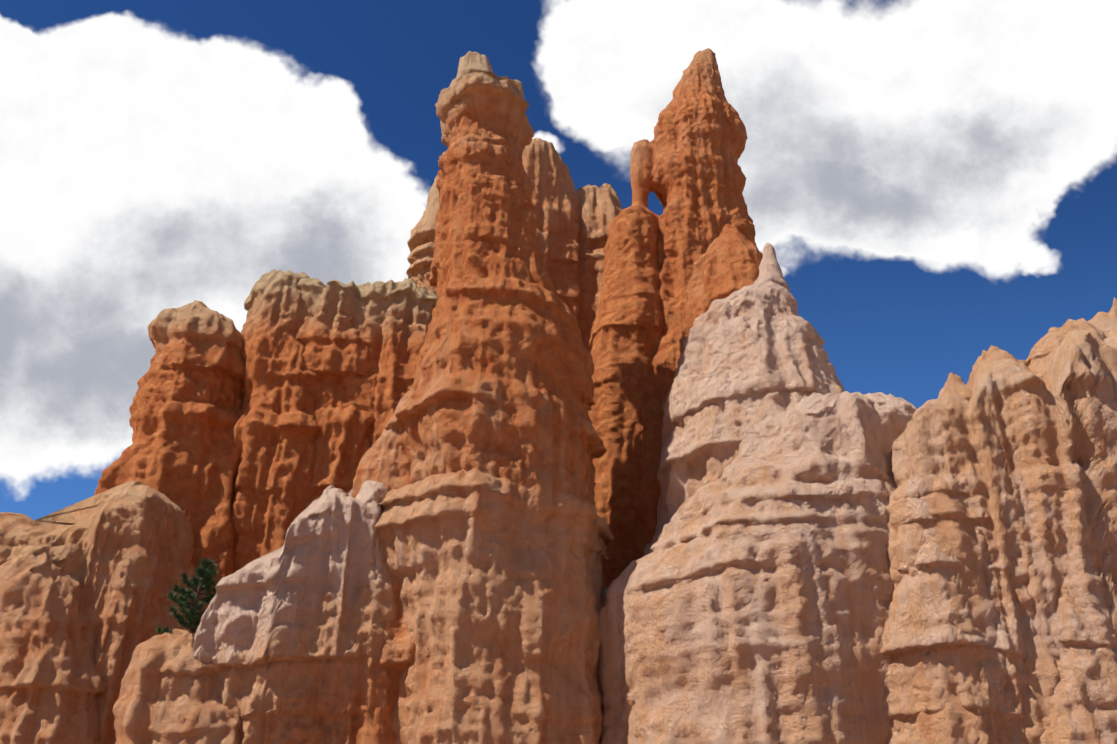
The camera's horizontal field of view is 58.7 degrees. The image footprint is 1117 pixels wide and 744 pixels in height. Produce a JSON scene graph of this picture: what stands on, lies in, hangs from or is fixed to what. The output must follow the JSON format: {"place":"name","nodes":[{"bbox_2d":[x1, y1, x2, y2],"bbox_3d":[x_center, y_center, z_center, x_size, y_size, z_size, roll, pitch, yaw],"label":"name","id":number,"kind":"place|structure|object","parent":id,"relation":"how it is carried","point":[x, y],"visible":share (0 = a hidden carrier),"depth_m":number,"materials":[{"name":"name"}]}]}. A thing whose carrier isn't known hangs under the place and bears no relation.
{"place":"outdoors","nodes":[
{"label":"outdoors","id":0,"kind":"place"},
{"bbox_2d":[0,0,1116,519],"label":"sky","id":1,"kind":"structure","parent":0,"point":[931,184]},
{"label":"ground","id":2,"kind":"structure","parent":0,"visible":0},
{"bbox_2d":[0,553,107,743],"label":"rock","id":3,"kind":"object","parent":2,"relation":"on","point":[53,685],"visible":0.75,"depth_m":31.70,"materials":[{"name":"brown stone"}]},
{"bbox_2d":[0,481,195,743],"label":"rock","id":4,"kind":"object","parent":2,"relation":"on","point":[123,552],"visible":0.44,"depth_m":34.52,"materials":[{"name":"brown stone"}]},
{"bbox_2d":[94,300,244,622],"bbox_3d":[-14.566,8.143,39.373,9.108,24.962,7.182,1,-25,-2],"label":"rock formation","id":5,"kind":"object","parent":2,"relation":"on","point":[182,452],"depth_m":40.00,"materials":[{"name":"orange stone"}]},
{"bbox_2d":[112,629,241,743],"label":"rock formation","id":6,"kind":"object","parent":2,"relation":"on","point":[170,685],"visible":0.6,"depth_m":25.48,"materials":[{"name":"brown stone"}]},
{"bbox_2d":[231,269,324,570],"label":"rock formation","id":7,"kind":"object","parent":2,"relation":"on","point":[276,430],"depth_m":40.37,"materials":[{"name":"orange stone"}]},
{"bbox_2d":[193,481,397,743],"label":"rock formation","id":8,"kind":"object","parent":2,"relation":"on","point":[291,634],"depth_m":26.31,"materials":[{"name":"beige stone"}]},
{"bbox_2d":[155,558,217,634],"bbox_3d":[-9.988,6.347,27.257,1.676,2.498,1.857,16,-30,-31],"label":"pine tree","id":9,"kind":"object","parent":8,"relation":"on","point":[206,572],"visible":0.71,"depth_m":27.05,"materials":[{"name":"green plant"}]},
{"bbox_2d":[293,278,375,520],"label":"rock formation","id":10,"kind":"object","parent":2,"relation":"on","point":[336,352],"depth_m":41.89,"materials":[{"name":"orange stone"}]},
{"bbox_2d":[351,388,415,743],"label":"rock formation","id":11,"kind":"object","parent":2,"relation":"on","point":[384,460],"depth_m":29.42,"materials":[{"name":"orange stone"}]},
{"bbox_2d":[343,278,437,446],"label":"rock formation","id":12,"kind":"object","parent":2,"relation":"on","point":[393,323],"depth_m":42.78,"materials":[{"name":"orange stone"}]},
{"bbox_2d":[406,175,439,290],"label":"rock spire","id":13,"kind":"structure","parent":12,"relation":"attached to","point":[420,243],"depth_m":46.16,"materials":[{"name":"stone"}]},
{"bbox_2d":[374,51,612,743],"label":"spire","id":14,"kind":"structure","parent":2,"relation":"on","point":[495,532],"depth_m":28.06,"materials":[{"name":"orange stone"}]},
{"bbox_2d":[515,79,523,97],"bbox_3d":[-1.968,-9.224,37.201,1.298,4.408,1.092,1,-25,-2],"label":"rock formation","id":15,"kind":"object","parent":14,"relation":"attached to","point":[519,83],"visible":0.15,"depth_m":37.77,"materials":[{"name":"brown stone"}]},
{"bbox_2d":[522,138,582,327],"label":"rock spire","id":16,"kind":"structure","parent":14,"relation":"attached to","point":[555,201],"depth_m":46.65,"materials":[{"name":"brown stone"}]},
{"bbox_2d":[576,183,622,352],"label":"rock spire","id":17,"kind":"structure","parent":16,"relation":"attached to","point":[600,209],"depth_m":46.85,"materials":[{"name":"brown stone"}]},
{"bbox_2d":[634,48,756,557],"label":"spire","id":18,"kind":"structure","parent":2,"relation":"on","point":[698,182],"depth_m":41.62,"materials":[{"name":"orange stone"}]},
{"bbox_2d":[588,139,664,587],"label":"rock spire","id":19,"kind":"structure","parent":18,"relation":"attached to","point":[628,328],"depth_m":38.14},
{"bbox_2d":[649,139,659,194],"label":"rock formation","id":20,"kind":"object","parent":18,"relation":"attached to","point":[652,144],"visible":0.06,"depth_m":43.31,"materials":[{"name":"orange stone"}]},
{"bbox_2d":[674,224,762,376],"bbox_3d":[5.674,5.365,32.731,6.101,24.386,3.888,1,-25,-2],"label":"rock formation","id":21,"kind":"object","parent":18,"relation":"attached to","point":[727,264],"visible":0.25,"depth_m":36.03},
{"bbox_2d":[597,391,916,743],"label":"rock formation","id":22,"kind":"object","parent":2,"relation":"on","point":[746,600],"depth_m":25.61,"materials":[{"name":"beige stone"}]},
{"bbox_2d":[642,243,843,556],"bbox_3d":[5.648,5.628,31.670,8.685,22.944,7.073,1,-25,-2],"label":"pinnacle","id":23,"kind":"object","parent":22,"relation":"on","point":[753,355],"visible":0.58,"depth_m":32.09,"materials":[{"name":"beige stone"}]},
{"bbox_2d":[886,372,1019,743],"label":"rock formation","id":24,"kind":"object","parent":2,"relation":"on","point":[959,537],"depth_m":24.86,"materials":[{"name":"beige stone"}]},
{"bbox_2d":[881,328,1116,743],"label":"rock formation","id":25,"kind":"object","parent":2,"relation":"on","point":[1026,458],"depth_m":25.44,"materials":[{"name":"beige stone"}]},
{"bbox_2d":[967,345,1059,743],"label":"rock formation","id":26,"kind":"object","parent":2,"relation":"on","point":[1042,672],"depth_m":24.13,"materials":[{"name":"beige stone"}]},
{"bbox_2d":[1025,318,1116,743],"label":"rock formation","id":27,"kind":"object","parent":2,"relation":"on","point":[1080,702],"depth_m":23.75,"materials":[{"name":"beige stone"}]},
{"bbox_2d":[1087,298,1116,337],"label":"rock formation","id":28,"kind":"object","parent":2,"relation":"on","point":[1105,323],"depth_m":29.32,"materials":[{"name":"beige stone"}]}
]}

